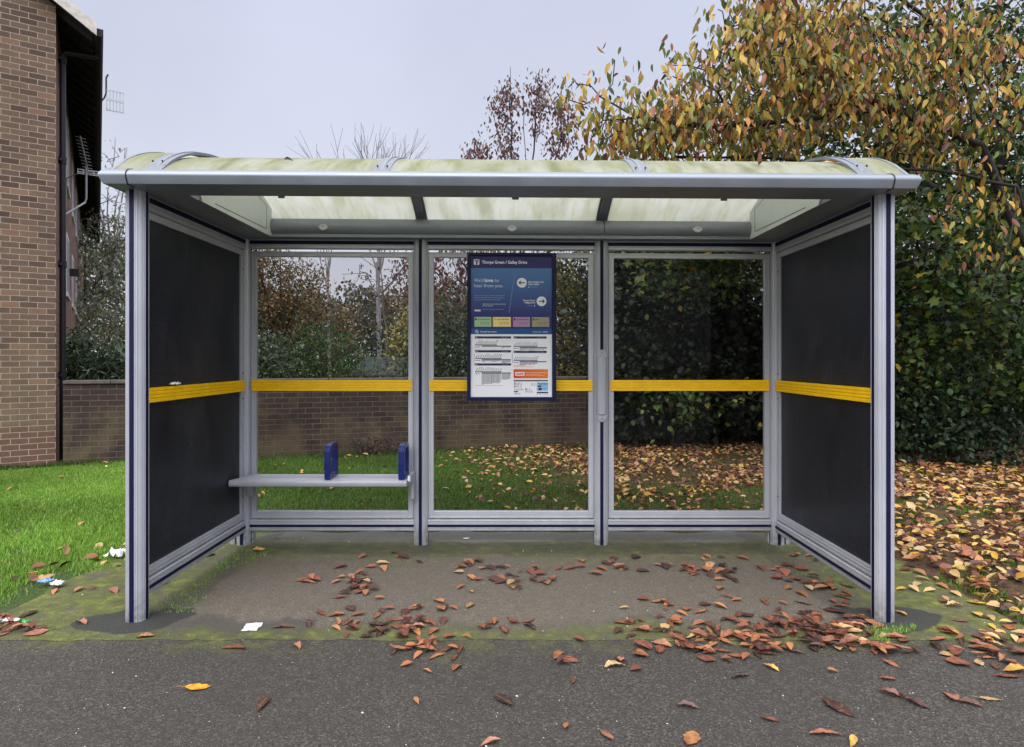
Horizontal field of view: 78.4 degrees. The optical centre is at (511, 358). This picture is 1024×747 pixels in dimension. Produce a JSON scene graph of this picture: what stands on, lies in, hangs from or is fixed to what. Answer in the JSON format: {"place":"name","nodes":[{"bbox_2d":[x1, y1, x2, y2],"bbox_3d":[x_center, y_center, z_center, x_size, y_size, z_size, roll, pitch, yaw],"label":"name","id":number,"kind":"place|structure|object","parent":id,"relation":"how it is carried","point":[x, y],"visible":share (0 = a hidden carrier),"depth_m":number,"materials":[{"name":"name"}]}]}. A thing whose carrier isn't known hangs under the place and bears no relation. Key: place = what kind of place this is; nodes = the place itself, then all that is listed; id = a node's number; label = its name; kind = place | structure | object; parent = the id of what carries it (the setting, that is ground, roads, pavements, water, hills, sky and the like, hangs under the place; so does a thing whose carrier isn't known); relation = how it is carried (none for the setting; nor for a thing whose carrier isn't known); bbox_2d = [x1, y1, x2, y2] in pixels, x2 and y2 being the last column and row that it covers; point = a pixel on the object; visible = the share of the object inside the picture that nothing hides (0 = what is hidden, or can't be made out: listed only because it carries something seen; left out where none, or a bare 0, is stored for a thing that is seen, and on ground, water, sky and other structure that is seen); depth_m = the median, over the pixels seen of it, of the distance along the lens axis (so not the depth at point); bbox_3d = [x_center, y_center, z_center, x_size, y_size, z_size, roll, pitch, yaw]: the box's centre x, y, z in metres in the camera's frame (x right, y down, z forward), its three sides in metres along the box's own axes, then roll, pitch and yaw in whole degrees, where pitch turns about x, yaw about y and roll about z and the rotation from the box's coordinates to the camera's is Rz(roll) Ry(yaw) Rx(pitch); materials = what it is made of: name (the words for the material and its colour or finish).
{"place":"outdoors","nodes":[
{"label":"outdoors","id":0,"kind":"place"},
{"bbox_2d":[0,639,1023,746],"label":"path","id":1,"kind":"structure","parent":0,"point":[58,693],"depth_m":2.79,"materials":[{"name":"asphalt"}]},
{"bbox_2d":[182,683,209,689],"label":"fallen leaf","id":2,"kind":"object","parent":1,"relation":"on","point":[196,686],"visible":1,"depth_m":2.85,"materials":[{"name":"plant"}]},
{"bbox_2d":[218,644,245,647],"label":"fallen leaf","id":3,"kind":"object","parent":1,"relation":"on","point":[235,646],"visible":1,"depth_m":3.25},
{"bbox_2d":[256,695,269,710],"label":"fallen leaf","id":4,"kind":"object","parent":1,"relation":"on","point":[261,702],"visible":1,"depth_m":2.72,"materials":[{"name":"plant"}]},
{"bbox_2d":[389,644,415,649],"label":"fallen leaf","id":5,"kind":"object","parent":1,"relation":"on","point":[398,646],"visible":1,"depth_m":3.23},
{"bbox_2d":[415,644,436,649],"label":"fallen leaf","id":6,"kind":"object","parent":1,"relation":"on","point":[425,646],"visible":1,"depth_m":3.22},
{"bbox_2d":[429,646,451,655],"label":"fallen leaf","id":7,"kind":"object","parent":1,"relation":"on","point":[441,649],"visible":1,"depth_m":3.21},
{"bbox_2d":[480,735,506,746],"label":"fallen leaf","id":8,"kind":"object","parent":1,"relation":"on","point":[489,739],"visible":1,"depth_m":2.45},
{"bbox_2d":[493,691,512,704],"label":"fallen leaf","id":9,"kind":"object","parent":1,"relation":"on","point":[503,698],"visible":1,"depth_m":2.75,"materials":[{"name":"plant"}]},
{"bbox_2d":[553,650,563,658],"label":"fallen leaf","id":10,"kind":"object","parent":1,"relation":"on","point":[557,652],"visible":0.96,"depth_m":3.16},
{"bbox_2d":[551,653,579,661],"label":"fallen leaf","id":11,"kind":"object","parent":1,"relation":"on","point":[570,658],"visible":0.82,"depth_m":3.11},
{"bbox_2d":[599,728,616,742],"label":"fallen leaf","id":12,"kind":"object","parent":1,"relation":"on","point":[606,733],"visible":1,"depth_m":2.49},
{"bbox_2d":[599,660,624,666],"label":"fallen leaf","id":13,"kind":"object","parent":1,"relation":"on","point":[610,663],"visible":1,"depth_m":3.06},
{"bbox_2d":[627,636,649,648],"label":"fallen leaf","id":14,"kind":"object","parent":1,"relation":"on","point":[639,642],"visible":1,"depth_m":3.25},
{"bbox_2d":[655,644,664,652],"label":"fallen leaf","id":15,"kind":"object","parent":1,"relation":"on","point":[659,648],"visible":1,"depth_m":3.23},
{"bbox_2d":[651,638,673,646],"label":"fallen leaf","id":16,"kind":"object","parent":1,"relation":"on","point":[663,641],"visible":1,"depth_m":3.29,"materials":[{"name":"plant"}]},
{"bbox_2d":[669,630,688,641],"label":"fallen leaf","id":17,"kind":"object","parent":1,"relation":"on","point":[678,636],"visible":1,"depth_m":3.32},
{"bbox_2d":[670,700,699,708],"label":"fallen leaf","id":18,"kind":"object","parent":1,"relation":"on","point":[685,702],"visible":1,"depth_m":2.70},
{"bbox_2d":[683,730,700,743],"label":"fallen leaf","id":19,"kind":"object","parent":1,"relation":"on","point":[691,737],"visible":1,"depth_m":2.47,"materials":[{"name":"plant"}]},
{"bbox_2d":[695,644,716,651],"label":"fallen leaf","id":20,"kind":"object","parent":1,"relation":"on","point":[704,647],"visible":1,"depth_m":3.22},
{"bbox_2d":[696,655,719,661],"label":"fallen leaf","id":21,"kind":"object","parent":1,"relation":"on","point":[706,657],"visible":1,"depth_m":3.13,"materials":[{"name":"plant"}]},
{"bbox_2d":[752,640,765,651],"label":"fallen leaf","id":22,"kind":"object","parent":1,"relation":"on","point":[760,645],"visible":1,"depth_m":3.22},
{"bbox_2d":[753,650,774,653],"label":"fallen leaf","id":23,"kind":"object","parent":1,"relation":"on","point":[765,651],"visible":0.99,"depth_m":3.19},
{"bbox_2d":[790,636,819,640],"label":"fallen leaf","id":24,"kind":"object","parent":1,"relation":"on","point":[809,638],"visible":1,"depth_m":3.31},
{"bbox_2d":[805,728,840,733],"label":"fallen leaf","id":25,"kind":"object","parent":1,"relation":"on","point":[820,730],"visible":1,"depth_m":2.51,"materials":[{"name":"plant"}]},
{"bbox_2d":[822,635,834,640],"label":"fallen leaf","id":26,"kind":"object","parent":1,"relation":"on","point":[828,638],"visible":1,"depth_m":3.30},
{"bbox_2d":[835,628,847,633],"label":"fallen leaf","id":27,"kind":"object","parent":26,"relation":"on","point":[840,630],"visible":1,"depth_m":3.34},
{"bbox_2d":[820,639,848,648],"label":"fallen leaf","id":28,"kind":"object","parent":1,"relation":"on","point":[834,642],"visible":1,"depth_m":3.25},
{"bbox_2d":[838,636,860,643],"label":"fallen leaf","id":29,"kind":"object","parent":28,"relation":"on","point":[845,639],"visible":1,"depth_m":3.26,"materials":[{"name":"plant"}]},
{"bbox_2d":[815,692,855,716],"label":"fallen leaf","id":30,"kind":"object","parent":1,"relation":"on","point":[837,705],"visible":1,"depth_m":2.69,"materials":[{"name":"plant"}]},
{"bbox_2d":[849,733,857,746],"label":"fallen leaf","id":31,"kind":"object","parent":1,"relation":"on","point":[853,738],"visible":1,"depth_m":2.45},
{"bbox_2d":[877,687,902,696],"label":"fallen leaf","id":32,"kind":"object","parent":1,"relation":"on","point":[891,690],"visible":1,"depth_m":2.80,"materials":[{"name":"plant"}]},
{"bbox_2d":[899,693,929,708],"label":"fallen leaf","id":33,"kind":"object","parent":1,"relation":"on","point":[916,700],"visible":1,"depth_m":2.73,"materials":[{"name":"plant"}]},
{"bbox_2d":[942,691,958,699],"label":"fallen leaf","id":34,"kind":"object","parent":1,"relation":"on","point":[955,696],"visible":1,"depth_m":2.77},
{"bbox_2d":[947,644,962,655],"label":"fallen leaf","id":35,"kind":"object","parent":1,"relation":"on","point":[954,650],"visible":1,"depth_m":3.19,"materials":[{"name":"plant"}]},
{"bbox_2d":[939,656,972,664],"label":"fallen leaf","id":36,"kind":"object","parent":1,"relation":"on","point":[954,659],"visible":1,"depth_m":3.09,"materials":[{"name":"plant"}]},
{"bbox_2d":[958,696,984,707],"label":"fallen leaf","id":37,"kind":"object","parent":1,"relation":"on","point":[968,699],"visible":1,"depth_m":2.73,"materials":[{"name":"plant"}]},
{"bbox_2d":[971,645,997,651],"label":"fallen leaf","id":38,"kind":"object","parent":1,"relation":"on","point":[983,648],"visible":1,"depth_m":3.21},
{"bbox_2d":[974,644,1007,651],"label":"fallen leaf","id":39,"kind":"object","parent":38,"relation":"on","point":[991,646],"visible":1,"depth_m":3.20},
{"bbox_2d":[976,696,1003,699],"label":"fallen leaf","id":40,"kind":"object","parent":1,"relation":"on","point":[987,698],"visible":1,"depth_m":2.76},
{"bbox_2d":[987,648,998,658],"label":"fallen leaf","id":41,"kind":"object","parent":1,"relation":"on","point":[994,652],"visible":0.7,"depth_m":3.18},
{"bbox_2d":[1003,663,1023,670],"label":"fallen leaf","id":42,"kind":"object","parent":1,"relation":"on","point":[1010,667],"visible":1,"depth_m":3.01,"materials":[{"name":"plant"}]},
{"bbox_2d":[0,531,1023,640],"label":"shelter floor","id":43,"kind":"structure","parent":0,"point":[568,604],"depth_m":4.00,"materials":[{"name":"concrete"}]},
{"bbox_2d":[0,622,16,632],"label":"fallen leaf","id":44,"kind":"object","parent":43,"relation":"on","point":[8,627],"visible":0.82,"depth_m":3.45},
{"bbox_2d":[18,609,37,617],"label":"fallen leaf","id":45,"kind":"object","parent":43,"relation":"on","point":[26,613],"visible":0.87,"depth_m":3.67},
{"bbox_2d":[14,625,48,630],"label":"fallen leaf","id":46,"kind":"object","parent":43,"relation":"on","point":[37,626],"visible":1,"depth_m":3.46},
{"bbox_2d":[23,628,52,634],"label":"fallen leaf","id":47,"kind":"object","parent":43,"relation":"on","point":[37,631],"visible":1,"depth_m":3.42,"materials":[{"name":"plant"}]},
{"bbox_2d":[49,579,64,584],"bbox_3d":[-2.978,1.463,4.112,0.078,0.030,0.067,0,0,0],"label":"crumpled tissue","id":48,"kind":"object","parent":43,"relation":"on","point":[57,582],"visible":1,"depth_m":4.10,"materials":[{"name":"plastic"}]},
{"bbox_2d":[241,622,262,630],"bbox_3d":[-1.445,1.493,3.496,0.095,0.001,0.108,0,0,-6],"label":"paper scrap","id":49,"kind":"object","parent":43,"relation":"on","point":[251,626],"visible":1,"depth_m":3.50,"materials":[{"name":"paper"}]},
{"bbox_2d":[364,620,387,624],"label":"fallen leaf","id":50,"kind":"object","parent":43,"relation":"on","point":[376,622],"visible":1,"depth_m":3.52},
{"bbox_2d":[410,627,420,635],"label":"fallen leaf","id":51,"kind":"object","parent":43,"relation":"on","point":[416,631],"visible":0.95,"depth_m":3.43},
{"bbox_2d":[98,151,921,622],"bbox_3d":[-0.013,0.075,4.334,4.515,2.850,1.832,0,0,0],"label":"bus shelter","id":52,"kind":"object","parent":43,"relation":"on","point":[818,229],"visible":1,"depth_m":4.38,"materials":[{"name":"silver metal"}]},
{"bbox_2d":[228,442,414,499],"bbox_3d":[-1.462,0.890,4.901,1.375,0.467,0.278,0,0,0],"label":"bench","id":53,"kind":"object","parent":52,"relation":"attached to","point":[332,477],"visible":1,"depth_m":4.78,"materials":[{"name":"silver metal"}]},
{"bbox_2d":[251,251,413,517],"bbox_3d":[-1.450,0.214,5.080,1.311,2.155,0.045,0,0,0],"label":"window frame","id":54,"kind":"structure","parent":52,"relation":"in","point":[255,513],"depth_m":5.06,"materials":[{"name":"silver metal"}]},
{"bbox_2d":[428,252,593,517],"bbox_3d":[-0.007,0.218,5.080,1.333,2.147,0.045,0,0,0],"label":"window frame","id":55,"kind":"structure","parent":52,"relation":"in","point":[432,513],"depth_m":5.06,"materials":[{"name":"silver metal"}]},
{"bbox_2d":[467,252,555,400],"bbox_3d":[-0.002,-0.251,5.004,0.708,1.176,0.052,0,0,0],"label":"information sign","id":56,"kind":"object","parent":52,"relation":"attached to","point":[511,326],"visible":1,"depth_m":5.00,"materials":[{"name":"paper"}]},
{"bbox_2d":[608,253,769,517],"bbox_3d":[1.429,0.222,5.080,1.301,2.139,0.045,0,0,0],"label":"window frame","id":57,"kind":"structure","parent":52,"relation":"in","point":[765,513],"depth_m":5.06,"materials":[{"name":"silver metal"}]},
{"bbox_2d":[19,537,1006,746],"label":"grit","id":58,"kind":"object","parent":43,"relation":"on","point":[516,695],"visible":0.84,"depth_m":2.96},
{"bbox_2d":[719,629,732,639],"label":"fallen leaf","id":59,"kind":"object","parent":43,"relation":"on","point":[725,633],"visible":1,"depth_m":3.38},
{"bbox_2d":[818,607,845,612],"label":"fallen leaf","id":60,"kind":"object","parent":43,"relation":"on","point":[831,609],"visible":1,"depth_m":3.73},
{"bbox_2d":[935,626,960,633],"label":"fallen leaf","id":61,"kind":"object","parent":43,"relation":"on","point":[945,628],"visible":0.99,"depth_m":3.44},
{"bbox_2d":[946,600,963,605],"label":"fallen leaf","id":62,"kind":"object","parent":43,"relation":"on","point":[952,602],"visible":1,"depth_m":3.79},
{"bbox_2d":[1002,624,1015,628],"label":"fallen leaf","id":63,"kind":"object","parent":43,"relation":"on","point":[1009,626],"visible":1,"depth_m":3.50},
{"bbox_2d":[0,362,1023,641],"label":"ground","id":64,"kind":"structure","parent":0,"point":[924,564],"depth_m":6.54,"materials":[{"name":"plant"}]},
{"bbox_2d":[0,0,102,467],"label":"brick building","id":65,"kind":"structure","parent":64,"relation":"on","point":[51,70],"depth_m":8.75,"materials":[{"name":"brick"}]},
{"bbox_2d":[66,116,70,198],"bbox_3d":[-8.573,-3.850,12.122,0.055,1.300,1.150,0,0,-33],"label":"window","id":66,"kind":"structure","parent":65,"relation":"in","point":[67,129],"depth_m":12.04,"materials":[{"name":"white plastic"}]},
{"bbox_2d":[66,232,70,300],"bbox_3d":[-8.573,-1.750,12.122,0.055,1.200,1.150,0,0,-33],"label":"window","id":67,"kind":"structure","parent":65,"relation":"in","point":[67,239],"depth_m":12.04,"materials":[{"name":"black plastic"}]},
{"bbox_2d":[72,159,74,224],"bbox_3d":[-10.224,-3.850,14.627,0.055,1.300,1.150,0,0,-33],"label":"window","id":68,"kind":"structure","parent":65,"relation":"in","point":[73,219],"depth_m":14.28,"materials":[{"name":"white plastic"}]},
{"bbox_2d":[72,254,74,309],"bbox_3d":[-10.224,-1.750,14.627,0.055,1.200,1.150,0,0,-33],"label":"window","id":69,"kind":"structure","parent":65,"relation":"in","point":[73,307],"depth_m":14.21,"materials":[{"name":"black plastic"}]},
{"bbox_2d":[76,190,77,242],"bbox_3d":[-11.764,-3.850,16.965,0.055,1.300,1.150,0,0,-33],"label":"window","id":70,"kind":"structure","parent":65,"relation":"in","point":[76,190],"depth_m":16.94,"materials":[{"name":"black plastic"}]},
{"bbox_2d":[78,208,79,254],"bbox_3d":[-13.306,-3.850,19.302,0.055,1.300,1.150,0,0,-33],"label":"window","id":71,"kind":"structure","parent":65,"relation":"in","point":[78,208],"depth_m":18.86,"materials":[{"name":"black plastic"}]},
{"bbox_2d":[66,136,98,214],"bbox_3d":[-7.673,-3.096,11.187,0.535,1.421,1.125,0,0,-33],"label":"tv aerial","id":72,"kind":"object","parent":65,"relation":"attached to","point":[86,170],"visible":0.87,"depth_m":11.14,"materials":[{"name":"metal"}]},
{"bbox_2d":[93,74,123,113],"bbox_3d":[-7.470,-4.899,11.621,0.490,0.713,0.028,0,0,-33],"label":"tv aerial","id":73,"kind":"object","parent":65,"relation":"attached to","point":[113,100],"visible":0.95,"depth_m":11.65,"materials":[{"name":"metal"}]},
{"bbox_2d":[66,321,124,379],"bbox_3d":[-7.159,0.416,10.962,2.928,2.176,1.460,0,0,-14],"label":"garden shrub","id":74,"kind":"object","parent":64,"relation":"on","point":[77,368],"visible":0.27,"depth_m":10.77,"materials":[{"name":"green plant"}]},
{"bbox_2d":[75,195,124,377],"bbox_3d":[-11.740,-2.170,18.152,3.952,7.355,5.209,0,0,-29],"label":"shrub","id":75,"kind":"object","parent":64,"relation":"on","point":[85,307],"visible":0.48,"depth_m":18.42,"materials":[{"name":"green plant"}]},
{"bbox_2d":[82,138,126,372],"bbox_3d":[-12.909,-2.807,20.033,2.559,8.625,1.712,0,0,0],"label":"thin tree","id":76,"kind":"object","parent":64,"relation":"on","point":[115,203],"visible":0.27,"depth_m":20.02,"materials":[{"name":"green plant"}]},
{"bbox_2d":[103,547,124,556],"bbox_3d":[-2.970,1.447,4.717,0.143,0.067,0.122,0,0,0],"label":"crumpled tissue","id":77,"kind":"object","parent":64,"relation":"on","point":[117,552],"visible":0.91,"depth_m":4.69,"materials":[{"name":"paper"}]},
{"bbox_2d":[258,329,308,378],"bbox_3d":[-4.510,0.450,11.335,1.625,2.105,1.226,0,0,0],"label":"garden shrub","id":78,"kind":"object","parent":64,"relation":"on","point":[262,365],"visible":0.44,"depth_m":11.23,"materials":[{"name":"green plant"}]},
{"bbox_2d":[252,249,367,377],"bbox_3d":[-5.727,-1.235,13.948,4.904,5.476,2.252,0,0,0],"label":"beech tree","id":79,"kind":"object","parent":64,"relation":"on","point":[275,313],"visible":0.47,"depth_m":13.92,"materials":[{"name":"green plant"}]},
{"bbox_2d":[317,250,331,377],"bbox_3d":[-6.809,-2.999,24.021,2.808,9.001,1.972,0,0,30],"label":"bare tree","id":80,"kind":"object","parent":64,"relation":"on","point":[328,265],"visible":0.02,"depth_m":23.96,"materials":[{"name":"grey plant"}]},
{"bbox_2d":[273,313,377,377],"bbox_3d":[-3.711,0.299,12.439,2.025,2.415,1.529,0,0,23],"label":"garden shrub","id":81,"kind":"object","parent":64,"relation":"on","point":[322,373],"visible":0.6,"depth_m":12.30,"materials":[{"name":"green plant"}]},
{"bbox_2d":[288,125,429,355],"bbox_3d":[-4.671,-3.063,19.887,4.815,9.131,3.089,0,0,0],"label":"bare tree","id":82,"kind":"object","parent":64,"relation":"on","point":[378,302],"visible":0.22,"depth_m":19.93,"materials":[{"name":"grey plant"}]},
{"bbox_2d":[327,358,407,377],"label":"garden shrub","id":83,"kind":"object","parent":64,"relation":"on","point":[361,376],"visible":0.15,"depth_m":12.36,"materials":[{"name":"green plant"}]},
{"bbox_2d":[347,436,406,455],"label":"dead plant","id":84,"kind":"object","parent":64,"relation":"on","point":[375,448],"visible":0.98,"depth_m":9.74,"materials":[{"name":"brown plant"}]},
{"bbox_2d":[342,250,413,377],"bbox_3d":[-3.121,-1.037,14.974,2.502,5.078,1.300,0,0,0],"label":"grey trunk tree","id":85,"kind":"object","parent":64,"relation":"on","point":[383,305],"visible":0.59,"depth_m":14.97,"materials":[{"name":"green plant"}]},
{"bbox_2d":[347,357,434,377],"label":"garden shed","id":86,"kind":"structure","parent":64,"relation":"on","point":[380,361],"depth_m":15.67,"materials":[{"name":"grey wood"}]},
{"bbox_2d":[367,309,445,356],"bbox_3d":[-2.904,0.035,16.532,2.219,2.938,3.154,0,0,0],"label":"garden shrub","id":87,"kind":"object","parent":64,"relation":"on","point":[382,335],"visible":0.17,"depth_m":17.30,"materials":[{"name":"green plant"}]},
{"bbox_2d":[377,297,437,377],"bbox_3d":[-2.030,0.148,12.356,1.125,2.706,1.066,0,0,27],"label":"garden shrub","id":88,"kind":"object","parent":64,"relation":"on","point":[403,342],"visible":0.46,"depth_m":12.29,"materials":[{"name":"green plant"}]},
{"bbox_2d":[398,283,466,376],"bbox_3d":[-0.921,-0.038,12.034,2.504,3.080,1.395,0,0,-20],"label":"garden shrub","id":89,"kind":"object","parent":64,"relation":"on","point":[443,341],"visible":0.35,"depth_m":11.81,"materials":[{"name":"green plant"}]},
{"bbox_2d":[447,250,464,372],"bbox_3d":[-2.098,-2.624,21.764,2.192,8.250,2.147,0,0,44],"label":"bare tree","id":90,"kind":"object","parent":64,"relation":"on","point":[461,298],"visible":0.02,"depth_m":21.95,"materials":[{"name":"grey plant"}]},
{"bbox_2d":[387,66,586,339],"bbox_3d":[-0.079,-2.270,13.078,5.181,7.544,1.907,0,0,0],"label":"purple leaf tree","id":91,"kind":"object","parent":64,"relation":"on","point":[536,108],"visible":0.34,"depth_m":12.97,"materials":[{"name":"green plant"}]},
{"bbox_2d":[63,376,942,462],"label":"garden wall","id":92,"kind":"structure","parent":64,"relation":"on","point":[291,422],"depth_m":9.88,"materials":[{"name":"brick"}]},
{"bbox_2d":[0,435,1023,727],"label":"leaf litter","id":93,"kind":"object","parent":64,"relation":"on","point":[964,549],"visible":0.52,"depth_m":5.76,"materials":[{"name":"plant"}]},
{"bbox_2d":[36,578,53,582],"bbox_3d":[-3.092,1.465,4.159,0.079,0.025,0.076,0,0,0],"label":"plastic wrapper","id":94,"kind":"object","parent":93,"relation":"on","point":[45,580],"visible":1,"depth_m":4.14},
{"bbox_2d":[688,628,707,637],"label":"fallen leaf","id":95,"kind":"object","parent":93,"relation":"on","point":[699,631],"visible":1,"depth_m":3.38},
{"bbox_2d":[799,612,812,622],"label":"fallen leaf","id":96,"kind":"object","parent":93,"relation":"on","point":[809,619],"visible":1,"depth_m":3.49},
{"bbox_2d":[83,169,1022,379],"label":"distant woods","id":97,"kind":"object","parent":64,"relation":"on","point":[369,308],"visible":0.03,"depth_m":32.43,"materials":[{"name":"green plant"}]},
{"bbox_2d":[553,251,634,375],"bbox_3d":[1.308,-0.581,11.717,2.445,4.175,1.617,0,0,27],"label":"garden shrub","id":98,"kind":"object","parent":64,"relation":"on","point":[564,362],"visible":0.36,"depth_m":11.81,"materials":[{"name":"green plant"}]},
{"bbox_2d":[546,0,1023,297],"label":"cherry tree","id":99,"kind":"object","parent":64,"relation":"on","point":[798,58],"visible":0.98,"depth_m":6.06,"materials":[{"name":"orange plant"}]},
{"bbox_2d":[557,207,1023,453],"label":"evergreen shrub","id":100,"kind":"object","parent":64,"relation":"on","point":[728,338],"visible":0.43,"depth_m":10.72,"materials":[{"name":"green plant"}]},
{"bbox_2d":[615,0,1023,458],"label":"maple tree","id":101,"kind":"object","parent":64,"relation":"on","point":[1000,307],"visible":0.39,"depth_m":8.68,"materials":[{"name":"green plant"}]},
{"bbox_2d":[895,341,1023,466],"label":"bramble bush","id":102,"kind":"object","parent":64,"relation":"on","point":[948,439],"visible":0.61,"depth_m":8.71,"materials":[{"name":"green plant"}]},
{"bbox_2d":[69,0,1023,360],"label":"sky","id":103,"kind":"structure","parent":0,"point":[219,78],"materials":[{"name":"white"}]},
{"label":"fallen leaf","id":104,"kind":"object","parent":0,"visible":0},
{"bbox_2d":[848,627,862,631],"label":"fallen leaf","id":105,"kind":"object","parent":104,"relation":"on","point":[853,629],"visible":0.68,"depth_m":3.42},
{"label":"fallen leaf","id":106,"kind":"object","parent":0,"visible":0},
{"bbox_2d":[823,628,847,632],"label":"fallen leaf","id":107,"kind":"object","parent":106,"relation":"on","point":[831,630],"visible":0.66,"depth_m":3.40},
{"bbox_2d":[831,622,858,628],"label":"fallen leaf","id":108,"kind":"object","parent":107,"relation":"on","point":[841,624],"visible":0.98,"depth_m":3.42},
{"label":"fallen leaf","id":109,"kind":"object","parent":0,"visible":0},
{"bbox_2d":[398,626,408,635],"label":"fallen leaf","id":110,"kind":"object","parent":109,"relation":"on","point":[403,631],"visible":1,"depth_m":3.37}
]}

